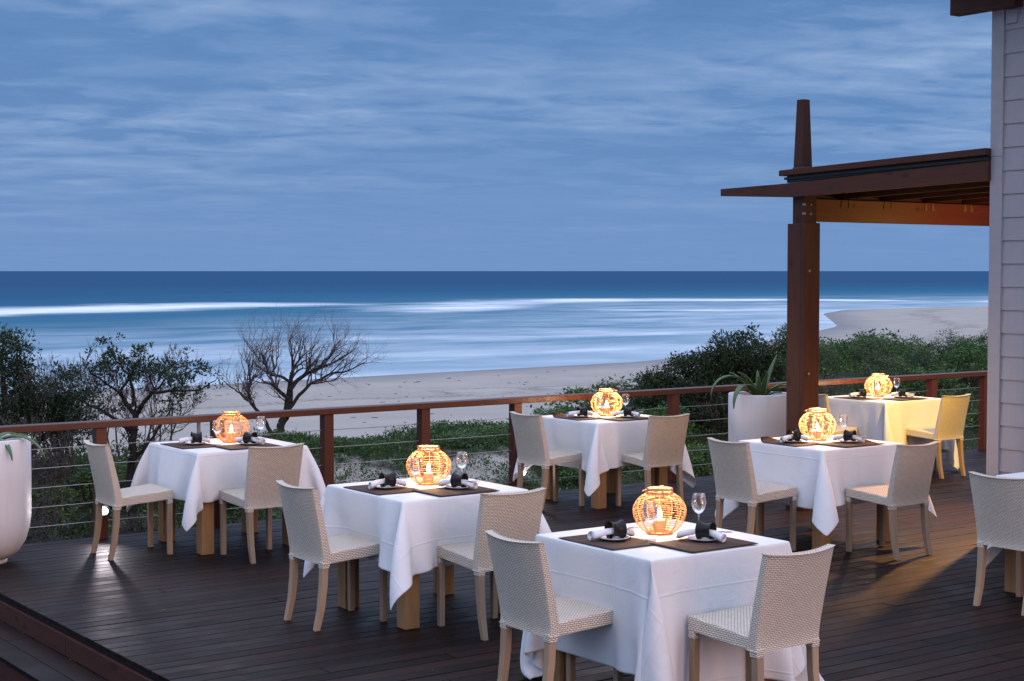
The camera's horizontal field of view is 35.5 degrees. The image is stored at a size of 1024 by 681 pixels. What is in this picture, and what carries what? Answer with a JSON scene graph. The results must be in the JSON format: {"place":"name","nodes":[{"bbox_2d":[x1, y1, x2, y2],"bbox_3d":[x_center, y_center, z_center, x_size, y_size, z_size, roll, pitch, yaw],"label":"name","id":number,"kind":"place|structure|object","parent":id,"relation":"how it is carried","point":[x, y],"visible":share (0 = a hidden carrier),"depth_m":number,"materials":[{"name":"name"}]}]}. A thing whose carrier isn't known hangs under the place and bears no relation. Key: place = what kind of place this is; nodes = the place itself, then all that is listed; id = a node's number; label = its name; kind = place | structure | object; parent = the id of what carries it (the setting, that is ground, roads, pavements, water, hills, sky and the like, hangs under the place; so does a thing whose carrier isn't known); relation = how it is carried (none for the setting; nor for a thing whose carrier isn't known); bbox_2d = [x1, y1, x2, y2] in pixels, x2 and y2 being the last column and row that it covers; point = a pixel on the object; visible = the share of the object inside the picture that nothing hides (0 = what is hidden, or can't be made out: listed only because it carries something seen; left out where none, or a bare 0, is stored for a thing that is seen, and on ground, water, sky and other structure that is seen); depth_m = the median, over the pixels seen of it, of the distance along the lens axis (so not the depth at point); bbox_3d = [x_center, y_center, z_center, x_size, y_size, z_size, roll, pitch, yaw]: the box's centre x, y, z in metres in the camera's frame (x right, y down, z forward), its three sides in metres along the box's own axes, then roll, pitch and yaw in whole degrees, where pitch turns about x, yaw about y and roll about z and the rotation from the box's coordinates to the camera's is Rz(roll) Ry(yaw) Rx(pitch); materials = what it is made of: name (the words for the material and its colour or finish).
{"place":"outdoors","nodes":[
{"label":"outdoors","id":0,"kind":"place"},
{"bbox_2d":[0,306,987,680],"bbox_3d":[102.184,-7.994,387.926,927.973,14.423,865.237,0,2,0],"label":"terrain","id":1,"kind":"structure","parent":0,"point":[926,324],"depth_m":144.45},
{"bbox_2d":[1,415,84,543],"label":"twiggy shrub","id":2,"kind":"object","parent":1,"relation":"on","point":[37,457],"visible":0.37,"depth_m":15.74,"materials":[{"name":"green plant"}]},
{"bbox_2d":[0,322,98,455],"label":"leafy bush","id":3,"kind":"object","parent":1,"relation":"on","point":[59,405],"visible":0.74,"depth_m":16.62,"materials":[{"name":"green plant"}]},
{"bbox_2d":[31,481,83,529],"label":"dune shrub","id":4,"kind":"object","parent":1,"relation":"on","point":[63,513],"visible":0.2,"depth_m":16.37,"materials":[{"name":"green plant"}]},
{"bbox_2d":[23,480,108,543],"bbox_3d":[-4.384,1.833,14.420,1.424,1.475,1.313,2,3,35],"label":"twiggy shrub","id":5,"kind":"object","parent":1,"relation":"on","point":[34,537],"visible":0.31,"depth_m":14.42,"materials":[{"name":"green plant"}]},
{"bbox_2d":[20,347,117,475],"bbox_3d":[-4.996,0.807,17.728,1.251,1.492,1.424,-2,3,-39],"label":"twiggy shrub","id":6,"kind":"object","parent":1,"relation":"on","point":[71,458],"visible":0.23,"depth_m":17.83,"materials":[{"name":"green plant"}]},
{"bbox_2d":[0,354,141,501],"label":"twiggy shrub","id":7,"kind":"object","parent":1,"relation":"on","point":[59,479],"visible":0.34,"depth_m":17.03,"materials":[{"name":"green plant"}]},
{"bbox_2d":[58,455,137,499],"bbox_3d":[-4.256,1.521,17.405,1.436,0.579,1.202,0,3,8],"label":"dune shrub","id":8,"kind":"object","parent":1,"relation":"on","point":[89,476],"visible":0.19,"depth_m":17.26,"materials":[{"name":"green plant"}]},
{"bbox_2d":[75,345,194,473],"bbox_3d":[-4.362,0.814,18.262,1.404,1.538,1.169,1,3,12],"label":"twiggy shrub","id":9,"kind":"object","parent":1,"relation":"on","point":[116,430],"visible":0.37,"depth_m":18.32,"materials":[{"name":"green plant"}]},
{"bbox_2d":[90,508,181,535],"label":"twiggy shrub","id":10,"kind":"object","parent":1,"relation":"on","point":[134,526],"visible":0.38,"depth_m":15.11,"materials":[{"name":"green plant"}]},
{"bbox_2d":[42,329,234,522],"bbox_3d":[-3.697,0.916,15.641,2.014,2.106,0.855,0,3,9],"label":"leafy tree","id":11,"kind":"object","parent":1,"relation":"on","point":[132,433],"visible":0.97,"depth_m":15.62,"materials":[{"name":"green plant"}]},
{"bbox_2d":[21,438,279,664],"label":"undergrowth","id":12,"kind":"object","parent":1,"relation":"on","point":[77,455],"visible":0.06,"depth_m":17.35,"materials":[{"name":"green plant"}]},
{"bbox_2d":[127,342,210,440],"bbox_3d":[-4.171,0.734,19.507,0.986,1.412,1.397,-1,3,-19],"label":"twiggy shrub","id":13,"kind":"object","parent":1,"relation":"on","point":[152,414],"visible":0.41,"depth_m":19.57,"materials":[{"name":"green plant"}]},
{"bbox_2d":[216,298,398,434],"bbox_3d":[-4.328,0.740,33.096,4.076,3.533,1.715,0,2,0],"label":"bare tree","id":14,"kind":"object","parent":1,"relation":"on","point":[288,400],"visible":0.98,"depth_m":33.07,"materials":[{"name":"brown plant"}]},
{"bbox_2d":[129,405,715,522],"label":"creeping plants","id":15,"kind":"object","parent":1,"relation":"on","point":[297,437],"visible":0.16,"depth_m":20.21,"materials":[{"name":"green plant"}]},
{"bbox_2d":[433,429,499,446],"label":"dune shrub","id":16,"kind":"object","parent":1,"relation":"on","point":[451,435],"visible":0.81,"depth_m":20.95,"materials":[{"name":"green plant"}]},
{"bbox_2d":[470,422,508,442],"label":"dune shrub","id":17,"kind":"object","parent":1,"relation":"on","point":[494,428],"visible":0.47,"depth_m":21.56,"materials":[{"name":"green plant"}]},
{"bbox_2d":[0,449,1023,680],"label":"deck","id":18,"kind":"structure","parent":1,"relation":"on","point":[121,625],"depth_m":9.95,"materials":[{"name":"black wood"}]},
{"bbox_2d":[0,434,30,563],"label":"planter","id":19,"kind":"object","parent":18,"relation":"on","point":[15,496],"visible":0.86,"depth_m":11.35,"materials":[{"name":"white ceramic"}]},
{"bbox_2d":[0,432,45,460],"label":"aloe plant","id":20,"kind":"object","parent":19,"relation":"in","point":[14,435],"visible":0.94,"depth_m":11.37,"materials":[{"name":"green plant"}]},
{"bbox_2d":[84,440,172,560],"bbox_3d":[-2.858,1.163,11.845,0.561,0.845,0.445,-2,3,-34],"label":"wicker chair","id":21,"kind":"object","parent":18,"relation":"on","point":[109,491],"visible":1,"depth_m":11.74,"materials":[{"name":"beige wicker"}]},
{"bbox_2d":[158,499,288,554],"bbox_3d":[-2.195,1.185,12.353,0.880,0.757,0.878,-2,3,-35],"label":"dining table","id":22,"kind":"object","parent":18,"relation":"on","point":[205,532],"visible":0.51,"depth_m":11.87,"materials":[{"name":"brown wood"}]},
{"bbox_2d":[126,437,325,530],"bbox_3d":[-2.193,1.098,12.332,1.213,0.597,1.241,-2,3,-35],"label":"tablecloth","id":23,"kind":"object","parent":22,"relation":"on","point":[194,479],"visible":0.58,"depth_m":11.90,"materials":[{"name":"white fabric"}]},
{"bbox_2d":[162,442,216,448],"bbox_3d":[-2.460,0.799,12.216,0.310,0.007,0.430,-2,3,-35],"label":"placemat","id":24,"kind":"object","parent":23,"relation":"on","point":[186,446],"visible":0.83,"depth_m":12.17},
{"bbox_2d":[215,411,249,441],"bbox_3d":[-2.191,0.669,12.475,0.284,0.235,0.286,1,3,27],"label":"rattan lantern","id":25,"kind":"object","parent":23,"relation":"on","point":[228,416],"visible":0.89,"depth_m":12.43,"materials":[{"name":"orange wicker"}]},
{"bbox_2d":[215,442,280,449],"bbox_3d":[-2.006,0.800,12.122,0.430,0.007,0.310,-2,3,-35],"label":"placemat","id":26,"kind":"object","parent":23,"relation":"on","point":[237,446],"visible":0.91,"depth_m":12.07,"materials":[{"name":"brown fabric"}]},
{"bbox_2d":[219,443,304,563],"bbox_3d":[-1.832,1.169,11.722,0.445,0.845,0.561,-2,3,-36],"label":"wicker chair","id":27,"kind":"object","parent":18,"relation":"on","point":[267,467],"visible":0.79,"depth_m":11.53,"materials":[{"name":"beige wicker"}]},
{"bbox_2d":[276,480,387,631],"bbox_3d":[-1.091,1.262,9.568,0.561,0.845,0.445,-2,3,-36],"label":"wicker chair","id":28,"kind":"object","parent":18,"relation":"on","point":[309,539],"visible":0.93,"depth_m":9.44,"materials":[{"name":"beige wicker"}]},
{"bbox_2d":[338,558,499,629],"bbox_3d":[-0.527,1.292,9.897,0.880,0.757,0.878,-2,3,-35],"label":"dining table","id":29,"kind":"object","parent":18,"relation":"on","point":[408,608],"visible":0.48,"depth_m":9.81,"materials":[{"name":"brown wood"}]},
{"bbox_2d":[303,474,551,609],"bbox_3d":[-0.508,1.210,9.849,1.236,0.605,1.261,-2,3,-35],"label":"tablecloth","id":30,"kind":"object","parent":29,"relation":"on","point":[409,532],"visible":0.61,"depth_m":9.44,"materials":[{"name":"white fabric"}]},
{"bbox_2d":[344,485,418,494],"bbox_3d":[-0.792,0.906,9.760,0.310,0.007,0.430,-2,3,-35],"label":"placemat","id":31,"kind":"object","parent":30,"relation":"on","point":[380,491],"visible":0.81,"depth_m":9.72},
{"bbox_2d":[376,485,398,488],"bbox_3d":[-0.772,0.894,9.774,0.158,0.012,0.158,-2,3,-35],"label":"side plate","id":32,"kind":"object","parent":31,"relation":"on","point":[385,487],"visible":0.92,"depth_m":9.73,"materials":[{"name":"white ceramic"}]},
{"bbox_2d":[368,478,406,488],"bbox_3d":[-0.763,0.872,9.757,0.243,0.056,0.084,-1,3,-29],"label":"napkin","id":33,"kind":"object","parent":32,"relation":"on","point":[375,483],"visible":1,"depth_m":9.73,"materials":[{"name":"white fabric"}]},
{"bbox_2d":[379,472,395,486],"bbox_3d":[-0.761,0.852,9.778,0.074,0.095,0.095,-1,3,-29],"label":"napkin ring","id":34,"kind":"object","parent":33,"relation":"on","point":[390,479],"visible":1,"depth_m":9.76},
{"bbox_2d":[406,445,450,484],"bbox_3d":[-0.522,0.774,9.995,0.285,0.240,0.281,-1,3,-20],"label":"rattan lantern","id":35,"kind":"object","parent":30,"relation":"on","point":[429,450],"visible":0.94,"depth_m":9.95,"materials":[{"name":"orange wicker"}]},
{"bbox_2d":[412,486,499,495],"bbox_3d":[-0.338,0.907,9.665,0.430,0.007,0.310,-2,3,-35],"label":"placemat","id":36,"kind":"object","parent":30,"relation":"on","point":[443,491],"visible":0.91,"depth_m":9.64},
{"bbox_2d":[445,485,467,488],"bbox_3d":[-0.331,0.892,9.732,0.158,0.012,0.158,-2,3,-35],"label":"side plate","id":37,"kind":"object","parent":36,"relation":"on","point":[451,487],"visible":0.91,"depth_m":9.72,"materials":[{"name":"white ceramic"}]},
{"bbox_2d":[438,479,477,488],"bbox_3d":[-0.328,0.870,9.736,0.244,0.056,0.069,1,3,28],"label":"napkin","id":38,"kind":"object","parent":37,"relation":"on","point":[444,482],"visible":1,"depth_m":9.70,"materials":[{"name":"white fabric"}]},
{"bbox_2d":[450,472,468,487],"bbox_3d":[-0.320,0.851,9.724,0.074,0.095,0.095,1,3,28],"label":"napkin ring","id":39,"kind":"object","parent":38,"relation":"on","point":[455,479],"visible":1,"depth_m":9.70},
{"bbox_2d":[437,487,545,640],"bbox_3d":[-0.118,1.273,9.335,0.445,0.845,0.561,-2,3,-34],"label":"wicker chair","id":40,"kind":"object","parent":18,"relation":"on","point":[517,515],"visible":0.63,"depth_m":9.14,"materials":[{"name":"beige wicker"}]},
{"bbox_2d":[0,370,986,538],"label":"railing","id":41,"kind":"object","parent":18,"relation":"on","point":[100,427],"visible":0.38,"depth_m":14.22,"materials":[{"name":"red wood"}]},
{"bbox_2d":[510,411,583,510],"bbox_3d":[0.302,1.058,14.259,0.561,0.845,0.445,-2,3,-36],"label":"wicker chair","id":42,"kind":"object","parent":18,"relation":"on","point":[531,440],"visible":0.94,"depth_m":14.14,"materials":[{"name":"beige wicker"}]},
{"bbox_2d":[485,530,622,680],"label":"wicker chair","id":43,"kind":"object","parent":18,"relation":"on","point":[529,601],"visible":0.91,"depth_m":7.57,"materials":[{"name":"beige wicker"}]},
{"bbox_2d":[546,466,666,508],"bbox_3d":[0.853,1.086,14.639,0.880,0.757,0.878,-2,3,-35],"label":"dining table","id":44,"kind":"object","parent":18,"relation":"on","point":[607,485],"visible":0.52,"depth_m":14.52,"materials":[{"name":"brown wood"}]},
{"bbox_2d":[512,411,694,496],"bbox_3d":[0.827,1.016,14.585,1.233,0.630,1.243,-2,3,-35],"label":"tablecloth","id":45,"kind":"object","parent":44,"relation":"on","point":[602,445],"visible":0.59,"depth_m":14.21,"materials":[{"name":"white fabric"}]},
{"bbox_2d":[591,388,622,415],"bbox_3d":[0.875,0.564,14.753,0.302,0.248,0.298,2,3,33],"label":"rattan lantern","id":46,"kind":"object","parent":45,"relation":"on","point":[601,392],"visible":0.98,"depth_m":14.69,"materials":[{"name":"yellow wicker"}]},
{"bbox_2d":[616,413,689,511],"bbox_3d":[1.252,1.062,14.159,0.445,0.845,0.561,-2,3,-33],"label":"wicker chair","id":47,"kind":"object","parent":18,"relation":"on","point":[665,440],"visible":0.91,"depth_m":13.99,"materials":[{"name":"beige wicker"}]},
{"bbox_2d":[553,650,774,680],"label":"dining table","id":48,"kind":"object","parent":18,"relation":"on","point":[560,668],"visible":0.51,"depth_m":8.06,"materials":[{"name":"brown wood"}]},
{"bbox_2d":[520,519,823,680],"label":"tablecloth","id":49,"kind":"object","parent":48,"relation":"on","point":[653,597],"visible":0.56,"depth_m":7.65,"materials":[{"name":"white fabric"}]},
{"bbox_2d":[559,534,653,549],"bbox_3d":[0.482,0.988,7.883,0.310,0.007,0.430,-2,3,-35],"label":"placemat","id":50,"kind":"object","parent":49,"relation":"on","point":[631,542],"visible":0.78,"depth_m":7.83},
{"bbox_2d":[600,535,628,540],"bbox_3d":[0.502,0.975,7.896,0.158,0.012,0.158,-2,3,-35],"label":"side plate","id":51,"kind":"object","parent":50,"relation":"on","point":[614,538],"visible":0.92,"depth_m":7.88,"materials":[{"name":"white ceramic"}]},
{"bbox_2d":[587,528,634,539],"bbox_3d":[0.496,0.953,7.908,0.243,0.056,0.082,-1,3,-27],"label":"napkin","id":52,"kind":"object","parent":51,"relation":"on","point":[594,534],"visible":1,"depth_m":7.86,"materials":[{"name":"white fabric"}]},
{"bbox_2d":[604,519,626,538],"bbox_3d":[0.513,0.934,7.900,0.074,0.095,0.095,-1,3,-27],"label":"napkin ring","id":53,"kind":"object","parent":52,"relation":"on","point":[620,528],"visible":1,"depth_m":7.88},
{"bbox_2d":[632,485,686,534],"bbox_3d":[0.750,0.859,8.121,0.276,0.234,0.285,0,3,7],"label":"rattan lantern","id":54,"kind":"object","parent":49,"relation":"on","point":[659,525],"visible":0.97,"depth_m":8.07,"materials":[{"name":"orange wicker"}]},
{"bbox_2d":[650,537,757,552],"bbox_3d":[0.936,0.989,7.788,0.430,0.007,0.310,-2,3,-35],"label":"placemat","id":55,"kind":"object","parent":49,"relation":"on","point":[688,545],"visible":0.86,"depth_m":7.74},
{"bbox_2d":[687,535,716,541],"bbox_3d":[0.942,0.974,7.856,0.158,0.012,0.158,-2,3,-35],"label":"side plate","id":56,"kind":"object","parent":55,"relation":"on","point":[693,537],"visible":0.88,"depth_m":7.84,"materials":[{"name":"white ceramic"}]},
{"bbox_2d":[676,528,726,541],"bbox_3d":[0.933,0.953,7.840,0.243,0.056,0.084,1,3,30],"label":"napkin","id":57,"kind":"object","parent":56,"relation":"on","point":[715,534],"visible":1,"depth_m":7.82,"materials":[{"name":"white fabric"}]},
{"bbox_2d":[695,520,716,539],"bbox_3d":[0.952,0.933,7.848,0.074,0.095,0.095,1,3,30],"label":"napkin ring","id":58,"kind":"object","parent":57,"relation":"on","point":[702,529],"visible":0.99,"depth_m":7.83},
{"bbox_2d":[708,437,796,550],"bbox_3d":[1.791,1.156,12.010,0.561,0.845,0.445,-2,3,-33],"label":"wicker chair","id":59,"kind":"object","parent":18,"relation":"on","point":[733,471],"visible":0.91,"depth_m":11.89,"materials":[{"name":"beige wicker"}]},
{"bbox_2d":[728,391,785,441],"bbox_3d":[2.432,0.968,15.710,0.610,0.900,0.610,0,2,0],"label":"planter","id":60,"kind":"object","parent":18,"relation":"on","point":[750,416],"visible":0.33,"depth_m":15.43,"materials":[{"name":"white paint"}]},
{"bbox_2d":[710,355,786,408],"bbox_3d":[2.337,0.392,15.639,0.854,0.498,0.622,0,3,-11],"label":"aloe plant","id":61,"kind":"object","parent":60,"relation":"in","point":[759,389],"visible":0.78,"depth_m":15.59,"materials":[{"name":"green plant"}]},
{"bbox_2d":[688,544,834,680],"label":"wicker chair","id":62,"kind":"object","parent":18,"relation":"on","point":[784,610],"visible":1,"depth_m":7.25,"materials":[{"name":"beige wicker"}]},
{"bbox_2d":[746,502,890,548],"bbox_3d":[2.415,1.178,12.512,0.880,0.757,0.878,-2,3,-35],"label":"dining table","id":63,"kind":"object","parent":18,"relation":"on","point":[820,539],"visible":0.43,"depth_m":12.38,"materials":[{"name":"brown wood"}]},
{"bbox_2d":[715,435,936,535],"bbox_3d":[2.431,1.115,12.447,1.265,0.640,1.269,-2,3,-35],"label":"tablecloth","id":64,"kind":"object","parent":63,"relation":"on","point":[821,477],"visible":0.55,"depth_m":12.06,"materials":[{"name":"white fabric"}]},
{"bbox_2d":[761,436,819,446],"bbox_3d":[2.150,0.773,12.375,0.310,0.046,0.430,-2,3,-35],"label":"placemat","id":65,"kind":"object","parent":64,"relation":"on","point":[768,439],"visible":0.9,"depth_m":12.38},
{"bbox_2d":[798,407,835,439],"bbox_3d":[2.414,0.656,12.627,0.296,0.248,0.300,0,2,2],"label":"rattan lantern","id":66,"kind":"object","parent":64,"relation":"on","point":[819,413],"visible":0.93,"depth_m":12.57,"materials":[{"name":"beige wicker"}]},
{"bbox_2d":[816,439,884,446],"bbox_3d":[2.604,0.773,12.280,0.430,0.046,0.310,-2,3,-35],"label":"placemat","id":67,"kind":"object","parent":64,"relation":"on","point":[852,444],"visible":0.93,"depth_m":12.27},
{"bbox_2d":[819,394,857,435],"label":"wicker chair","id":68,"kind":"object","parent":18,"relation":"on","point":[823,401],"visible":0.12,"depth_m":16.33,"materials":[{"name":"beige wicker"}]},
{"bbox_2d":[721,99,990,509],"bbox_3d":[4.710,-0.350,14.928,4.765,3.600,3.000,-2,3,-35],"label":"pergola","id":69,"kind":"object","parent":18,"relation":"on","point":[949,188],"visible":0.81,"depth_m":14.00,"materials":[{"name":"brown wood"}]},
{"bbox_2d":[845,441,939,560],"bbox_3d":[2.829,1.163,11.852,0.445,0.845,0.561,-2,3,-36],"label":"wicker chair","id":70,"kind":"object","parent":18,"relation":"on","point":[911,475],"visible":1,"depth_m":11.71,"materials":[{"name":"beige wicker"}]},
{"bbox_2d":[906,394,970,478],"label":"wicker chair","id":71,"kind":"object","parent":18,"relation":"on","point":[951,417],"visible":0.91,"depth_m":16.22,"materials":[{"name":"beige wicker"}]},
{"bbox_2d":[950,0,1023,475],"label":"house","id":72,"kind":"structure","parent":18,"relation":"on","point":[1005,416],"depth_m":12.23,"materials":[{"name":"white wood"}]},
{"bbox_2d":[969,471,1023,615],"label":"wicker chair","id":73,"kind":"object","parent":18,"relation":"on","point":[998,502],"visible":1,"depth_m":9.89,"materials":[{"name":"beige wicker"}]},
{"bbox_2d":[1004,548,1023,592],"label":"dining table","id":74,"kind":"object","parent":18,"relation":"on","point":[1010,570],"visible":0.3,"depth_m":10.44,"materials":[{"name":"brown wood"}]},
{"bbox_2d":[986,472,1023,565],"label":"tablecloth","id":75,"kind":"object","parent":74,"relation":"on","point":[993,552],"visible":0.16,"depth_m":10.49,"materials":[{"name":"white fabric"}]},
{"bbox_2d":[544,375,635,408],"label":"dune shrub","id":76,"kind":"object","parent":1,"relation":"on","point":[579,390],"visible":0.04,"depth_m":29.34,"materials":[{"name":"green plant"}]},
{"bbox_2d":[582,377,634,410],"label":"dune shrub","id":77,"kind":"object","parent":1,"relation":"on","point":[597,388],"visible":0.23,"depth_m":23.39,"materials":[{"name":"green plant"}]},
{"bbox_2d":[635,400,701,439],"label":"dune shrub","id":78,"kind":"object","parent":1,"relation":"on","point":[662,412],"visible":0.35,"depth_m":22.08,"materials":[{"name":"green plant"}]},
{"bbox_2d":[686,440,713,473],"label":"dune shrub","id":79,"kind":"object","parent":1,"relation":"on","point":[696,458],"visible":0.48,"depth_m":20.78,"materials":[{"name":"green plant"}]},
{"bbox_2d":[629,322,786,430],"bbox_3d":[2.897,0.629,22.943,2.452,1.802,1.363,0,2,0],"label":"dark tree","id":80,"kind":"object","parent":1,"relation":"on","point":[713,364],"visible":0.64,"depth_m":22.81,"materials":[{"name":"green plant"}]},
{"bbox_2d":[688,392,727,437],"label":"dune shrub","id":81,"kind":"object","parent":1,"relation":"on","point":[707,410],"visible":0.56,"depth_m":22.46,"materials":[{"name":"green plant"}]},
{"bbox_2d":[526,352,980,490],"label":"scrub undergrowth","id":82,"kind":"object","parent":1,"relation":"on","point":[841,368],"visible":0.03,"depth_m":25.60,"materials":[{"name":"green plant"}]},
{"bbox_2d":[768,322,819,360],"bbox_3d":[4.393,0.240,25.026,0.861,1.068,0.660,1,3,20],"label":"slender tree","id":83,"kind":"object","parent":1,"relation":"on","point":[783,350],"visible":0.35,"depth_m":24.98,"materials":[{"name":"green plant"}]},
{"bbox_2d":[819,343,842,373],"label":"dune shrub","id":84,"kind":"object","parent":1,"relation":"on","point":[828,358],"visible":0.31,"depth_m":26.64,"materials":[{"name":"green plant"}]},
{"bbox_2d":[819,336,853,373],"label":"dune shrub","id":85,"kind":"object","parent":1,"relation":"on","point":[834,345],"visible":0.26,"depth_m":29.41,"materials":[{"name":"green plant"}]},
{"bbox_2d":[819,366,867,395],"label":"dune shrub","id":86,"kind":"object","parent":1,"relation":"on","point":[821,377],"visible":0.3,"depth_m":23.56,"materials":[{"name":"green plant"}]},
{"bbox_2d":[831,334,901,366],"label":"dune shrub","id":87,"kind":"object","parent":1,"relation":"on","point":[880,338],"visible":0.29,"depth_m":29.82,"materials":[{"name":"green plant"}]},
{"bbox_2d":[843,331,906,372],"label":"dune shrub","id":88,"kind":"object","parent":1,"relation":"on","point":[866,350],"visible":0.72,"depth_m":27.04,"materials":[{"name":"green plant"}]},
{"bbox_2d":[847,347,917,392],"bbox_3d":[5.926,0.559,25.268,1.184,0.920,1.344,2,3,36],"label":"dune shrub","id":89,"kind":"object","parent":1,"relation":"on","point":[870,371],"visible":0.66,"depth_m":25.19,"materials":[{"name":"green plant"}]},
{"bbox_2d":[885,341,932,364],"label":"dune shrub","id":90,"kind":"object","parent":1,"relation":"on","point":[908,350],"visible":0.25,"depth_m":30.76,"materials":[{"name":"green plant"}]},
{"bbox_2d":[882,333,937,364],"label":"dune shrub","id":91,"kind":"object","parent":1,"relation":"on","point":[908,344],"visible":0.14,"depth_m":33.75,"materials":[{"name":"green plant"}]},
{"bbox_2d":[897,344,942,373],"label":"dune shrub","id":92,"kind":"object","parent":1,"relation":"on","point":[919,359],"visible":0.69,"depth_m":27.76,"materials":[{"name":"green plant"}]},
{"bbox_2d":[891,362,977,397],"bbox_3d":[6.586,0.804,25.101,1.344,0.929,1.552,2,3,43],"label":"dune shrub","id":93,"kind":"object","parent":1,"relation":"on","point":[940,393],"visible":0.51,"depth_m":25.02,"materials":[{"name":"green plant"}]},
{"bbox_2d":[928,328,967,362],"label":"dune shrub","id":94,"kind":"object","parent":1,"relation":"on","point":[938,348],"visible":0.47,"depth_m":31.98,"materials":[{"name":"green plant"}]},
{"bbox_2d":[932,337,987,386],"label":"dune shrub","id":95,"kind":"object","parent":1,"relation":"on","point":[959,361],"visible":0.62,"depth_m":26.55,"materials":[{"name":"green plant"}]},
{"bbox_2d":[938,337,987,368],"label":"dune shrub","id":96,"kind":"object","parent":1,"relation":"on","point":[958,344],"visible":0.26,"depth_m":28.46,"materials":[{"name":"green plant"}]},
{"bbox_2d":[0,271,988,393],"bbox_3d":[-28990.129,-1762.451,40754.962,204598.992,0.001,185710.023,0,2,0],"label":"sea","id":97,"kind":"structure","parent":0,"point":[437,321],"depth_m":489.09,"materials":[{"name":"liquid"}]},
{"bbox_2d":[0,0,991,270],"label":"sky","id":98,"kind":"structure","parent":0,"point":[136,135],"materials":[{"name":"blue"}]},
{"bbox_3d":[3.891,0.989,16.870,0.880,0.757,0.878,-2,3,-35],"label":"dining table","id":99,"kind":"object","parent":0,"visible":0},
{"bbox_2d":[828,394,959,470],"bbox_3d":[3.943,0.978,16.866,1.198,0.751,1.185,-2,3,-35],"label":"tablecloth","id":100,"kind":"object","parent":99,"relation":"on","point":[888,420],"visible":0.49,"depth_m":16.50,"materials":[{"name":"white fabric"}]},
{"bbox_2d":[864,373,892,396],"bbox_3d":[3.894,0.468,16.980,0.297,0.244,0.291,-1,3,-23],"label":"rattan lantern","id":101,"kind":"object","parent":100,"relation":"on","point":[882,386],"visible":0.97,"depth_m":16.92,"materials":[{"name":"beige wicker"}]},
{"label":"deck landing","id":102,"kind":"structure","parent":0,"visible":0},
{"bbox_2d":[0,621,106,680],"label":"deck step","id":103,"kind":"object","parent":102,"relation":"on","point":[23,657],"visible":1,"depth_m":9.33,"materials":[{"name":"brown wood"}]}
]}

